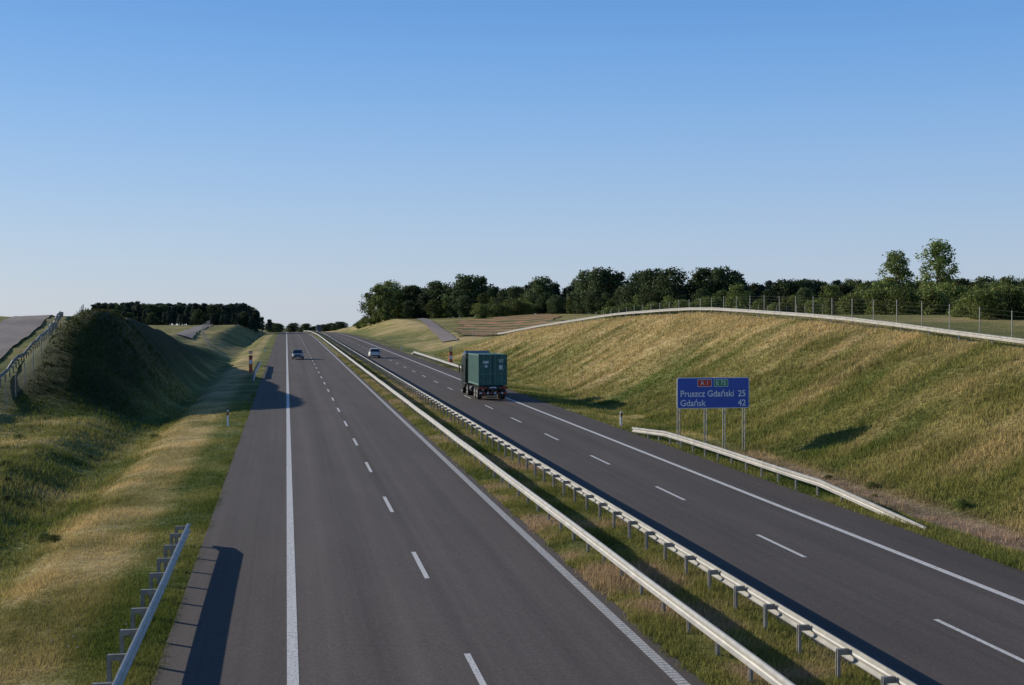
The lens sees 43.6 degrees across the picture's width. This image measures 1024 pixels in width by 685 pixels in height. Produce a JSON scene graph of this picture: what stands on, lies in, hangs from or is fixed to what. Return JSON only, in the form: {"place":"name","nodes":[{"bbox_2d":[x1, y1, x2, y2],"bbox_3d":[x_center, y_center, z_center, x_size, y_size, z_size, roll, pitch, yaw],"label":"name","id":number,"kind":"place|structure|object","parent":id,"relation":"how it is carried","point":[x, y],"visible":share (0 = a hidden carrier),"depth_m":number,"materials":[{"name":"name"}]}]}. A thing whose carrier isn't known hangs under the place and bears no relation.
{"place":"outdoors","nodes":[
{"label":"outdoors","id":0,"kind":"place"},
{"bbox_2d":[0,315,53,358],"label":"service road","id":1,"kind":"structure","parent":0,"point":[14,330],"depth_m":142.16,"materials":[{"name":"grey asphalt"}]},
{"bbox_2d":[174,325,211,337],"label":"service road","id":2,"kind":"structure","parent":0,"point":[191,332],"depth_m":291.54,"materials":[{"name":"grey asphalt"}]},
{"bbox_2d":[414,318,457,342],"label":"service road","id":3,"kind":"structure","parent":0,"point":[442,334],"depth_m":348.06,"materials":[{"name":"grey asphalt"}]},
{"bbox_2d":[454,313,561,335],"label":"crop field","id":4,"kind":"structure","parent":0,"point":[488,326],"depth_m":371.20,"materials":[{"name":"beige plant"}]},
{"bbox_2d":[0,310,1023,684],"bbox_3d":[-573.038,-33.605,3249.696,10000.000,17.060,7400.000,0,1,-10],"label":"grass terrain","id":5,"kind":"structure","parent":0,"point":[214,374],"depth_m":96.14,"materials":[{"name":"green plant"}]},
{"bbox_2d":[0,311,62,387],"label":"guardrail","id":6,"kind":"object","parent":5,"relation":"on","point":[26,352],"visible":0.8,"depth_m":114.53,"materials":[{"name":"metal"}]},
{"bbox_2d":[5,304,83,408],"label":"wire fence","id":7,"kind":"object","parent":5,"relation":"on","point":[34,354],"visible":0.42,"depth_m":99.49,"materials":[{"name":"grey metal"}]},
{"bbox_2d":[0,422,194,647],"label":"yellow wildflowers","id":8,"kind":"object","parent":5,"relation":"on","point":[96,538],"visible":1,"depth_m":44.79,"materials":[{"name":"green plant"}]},
{"bbox_2d":[0,307,201,595],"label":"grassy embankment","id":9,"kind":"structure","parent":5,"relation":"on","point":[55,522],"depth_m":71.69,"materials":[{"name":"green plant"}]},
{"bbox_2d":[23,452,188,647],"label":"white wildflowers","id":10,"kind":"object","parent":5,"relation":"on","point":[102,541],"visible":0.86,"depth_m":42.38,"materials":[{"name":"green plant"}]},
{"bbox_2d":[0,400,253,684],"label":"verge grass","id":11,"kind":"structure","parent":5,"relation":"on","point":[20,585],"depth_m":37.08,"materials":[{"name":"green plant"}]},
{"bbox_2d":[91,523,190,684],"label":"guardrail","id":12,"kind":"object","parent":5,"relation":"on","point":[126,660],"visible":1,"depth_m":29.31,"materials":[{"name":"metal"}]},
{"bbox_2d":[90,301,272,333],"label":"pine trees","id":13,"kind":"object","parent":5,"relation":"on","point":[245,315],"visible":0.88,"depth_m":455.10,"materials":[{"name":"green plant"}]},
{"bbox_2d":[128,392,256,684],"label":"verge edge grass","id":14,"kind":"structure","parent":5,"relation":"on","point":[176,595],"depth_m":32.59,"materials":[{"name":"green plant"}]},
{"bbox_2d":[202,320,209,347],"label":"wire fence","id":15,"kind":"object","parent":5,"relation":"on","point":[204,328],"visible":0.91,"depth_m":309.68,"materials":[{"name":"grey metal"}]},
{"bbox_2d":[227,410,228,425],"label":"delineator post","id":16,"kind":"object","parent":5,"relation":"on","point":[227,418],"visible":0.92,"depth_m":84.05,"materials":[{"name":"white plastic"}]},
{"bbox_2d":[247,351,252,372],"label":"emergency phone","id":17,"kind":"object","parent":5,"relation":"on","point":[250,363],"visible":0.88,"depth_m":156.69,"materials":[{"name":"orange plastic"}]},
{"bbox_2d":[251,361,260,380],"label":"guardrail","id":18,"kind":"object","parent":5,"relation":"on","point":[255,370],"visible":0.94,"depth_m":147.19,"materials":[{"name":"metal"}]},
{"bbox_2d":[193,319,360,332],"bbox_3d":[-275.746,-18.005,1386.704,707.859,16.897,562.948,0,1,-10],"label":"distant treeline","id":19,"kind":"object","parent":5,"relation":"on","point":[292,327],"visible":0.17,"depth_m":1191.65,"materials":[{"name":"green plant"}]},
{"bbox_2d":[357,291,377,325],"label":"broadleaf tree","id":20,"kind":"object","parent":5,"relation":"on","point":[367,295],"visible":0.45,"depth_m":538.40,"materials":[{"name":"green plant"}]},
{"bbox_2d":[364,283,393,322],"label":"broadleaf tree","id":21,"kind":"object","parent":5,"relation":"on","point":[374,317],"visible":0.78,"depth_m":520.48,"materials":[{"name":"green plant"}]},
{"bbox_2d":[374,286,395,320],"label":"broadleaf tree","id":22,"kind":"object","parent":5,"relation":"on","point":[384,313],"visible":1,"depth_m":517.29,"materials":[{"name":"green plant"}]},
{"bbox_2d":[380,279,405,318],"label":"broadleaf tree","id":23,"kind":"object","parent":5,"relation":"on","point":[388,283],"visible":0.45,"depth_m":546.43,"materials":[{"name":"green plant"}]},
{"bbox_2d":[393,293,405,318],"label":"broadleaf tree","id":24,"kind":"object","parent":5,"relation":"on","point":[402,297],"visible":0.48,"depth_m":550.71,"materials":[{"name":"green plant"}]},
{"bbox_2d":[411,351,460,367],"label":"guardrail","id":25,"kind":"object","parent":5,"relation":"on","point":[417,354],"visible":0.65,"depth_m":185.93,"materials":[{"name":"metal"}]},
{"bbox_2d":[449,347,453,366],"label":"emergency phone","id":26,"kind":"object","parent":5,"relation":"on","point":[450,355],"visible":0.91,"depth_m":173.05,"materials":[{"name":"orange plastic"}]},
{"bbox_2d":[0,433,973,543],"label":"roadside weeds","id":27,"kind":"object","parent":5,"relation":"on","point":[45,536],"visible":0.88,"depth_m":54.10,"materials":[{"name":"green plant"}]},
{"bbox_2d":[151,332,1023,684],"bbox_3d":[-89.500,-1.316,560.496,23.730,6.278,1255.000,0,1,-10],"label":"motorway","id":28,"kind":"structure","parent":5,"relation":"on","point":[361,532],"depth_m":38.17,"materials":[{"name":"grey asphalt"}]},
{"bbox_2d":[291,349,304,358],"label":"car","id":29,"kind":"object","parent":28,"relation":"on","point":[297,353],"visible":1,"depth_m":196.86,"materials":[{"name":"grey paint"}]},
{"bbox_2d":[367,348,380,357],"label":"car","id":30,"kind":"object","parent":28,"relation":"on","point":[374,352],"visible":1,"depth_m":203.51,"materials":[{"name":"grey paint"}]},
{"bbox_2d":[459,351,507,398],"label":"container lorry","id":31,"kind":"object","parent":28,"relation":"on","point":[486,371],"visible":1,"depth_m":107.89,"materials":[{"name":"paint"}]},
{"bbox_2d":[480,356,504,383],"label":"container doors","id":32,"kind":"structure","parent":31,"relation":"in","point":[492,368],"depth_m":107.73,"materials":[{"name":"paint"}]},
{"bbox_2d":[620,411,621,426],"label":"delineator post","id":33,"kind":"object","parent":5,"relation":"on","point":[621,418],"visible":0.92,"depth_m":83.51,"materials":[{"name":"white plastic"}]},
{"bbox_2d":[354,282,1023,328],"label":"hedgerow","id":34,"kind":"object","parent":5,"relation":"on","point":[1007,299],"visible":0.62,"depth_m":149.91,"materials":[{"name":"green plant"}]},
{"bbox_2d":[398,265,1023,318],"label":"distant forest","id":35,"kind":"object","parent":5,"relation":"on","point":[592,292],"visible":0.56,"depth_m":385.54,"materials":[{"name":"green plant"}]},
{"bbox_2d":[677,377,748,449],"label":"direction sign","id":36,"kind":"object","parent":5,"relation":"on","point":[718,392],"visible":0.99,"depth_m":72.33,"materials":[{"name":"blue metal"}]},
{"bbox_2d":[430,361,1023,570],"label":"roadside grass","id":37,"kind":"structure","parent":5,"relation":"on","point":[1008,556],"depth_m":56.70,"materials":[{"name":"green plant"}]},
{"bbox_2d":[724,283,750,312],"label":"broadleaf tree","id":38,"kind":"object","parent":5,"relation":"on","point":[735,290],"visible":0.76,"depth_m":220.94,"materials":[{"name":"green plant"}]},
{"bbox_2d":[472,295,1023,336],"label":"wire fence","id":39,"kind":"object","parent":5,"relation":"on","point":[1012,320],"visible":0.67,"depth_m":118.33,"materials":[{"name":"grey metal"}]},
{"bbox_2d":[497,307,1023,343],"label":"guardrail","id":40,"kind":"object","parent":5,"relation":"on","point":[955,332],"visible":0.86,"depth_m":103.66,"materials":[{"name":"metal"}]},
{"bbox_2d":[632,427,925,529],"bbox_3d":[10.775,6.060,61.473,0.592,1.814,34.816,0,1,-11],"label":"guardrail","id":41,"kind":"object","parent":5,"relation":"on","point":[841,493],"visible":0.83,"depth_m":55.60,"materials":[{"name":"metal"}]},
{"bbox_2d":[540,316,1023,525],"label":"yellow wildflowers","id":42,"kind":"object","parent":5,"relation":"on","point":[852,404],"visible":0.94,"depth_m":69.93,"materials":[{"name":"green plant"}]},
{"bbox_2d":[686,298,948,314],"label":"wire fence","id":43,"kind":"object","parent":5,"relation":"on","point":[798,305],"visible":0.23,"depth_m":211.32,"materials":[{"name":"grey metal"}]},
{"bbox_2d":[871,249,920,296],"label":"aspen tree","id":44,"kind":"object","parent":5,"relation":"on","point":[901,272],"visible":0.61,"depth_m":160.23,"materials":[{"name":"green plant"}]},
{"bbox_2d":[914,238,959,303],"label":"aspen tree","id":45,"kind":"object","parent":5,"relation":"on","point":[938,248],"visible":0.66,"depth_m":162.41,"materials":[{"name":"green plant"}]},
{"bbox_2d":[0,0,1023,327],"label":"sky","id":46,"kind":"structure","parent":0,"point":[288,160],"materials":[{"name":"blue"}]},
{"bbox_2d":[306,332,887,684],"bbox_3d":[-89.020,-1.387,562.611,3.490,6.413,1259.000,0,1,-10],"label":"median grass ground","id":47,"kind":"structure","parent":0,"point":[526,475],"depth_m":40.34,"materials":[{"name":"green plant"}]},
{"bbox_2d":[303,331,794,684],"bbox_3d":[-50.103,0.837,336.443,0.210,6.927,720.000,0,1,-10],"label":"guardrail","id":48,"kind":"object","parent":47,"relation":"on","point":[754,662],"visible":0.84,"depth_m":34.33,"materials":[{"name":"metal"}]},
{"bbox_2d":[312,331,916,684],"bbox_3d":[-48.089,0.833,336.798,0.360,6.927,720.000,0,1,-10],"label":"guardrail","id":49,"kind":"object","parent":47,"relation":"on","point":[884,674],"visible":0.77,"depth_m":35.32,"materials":[{"name":"metal"}]}
]}

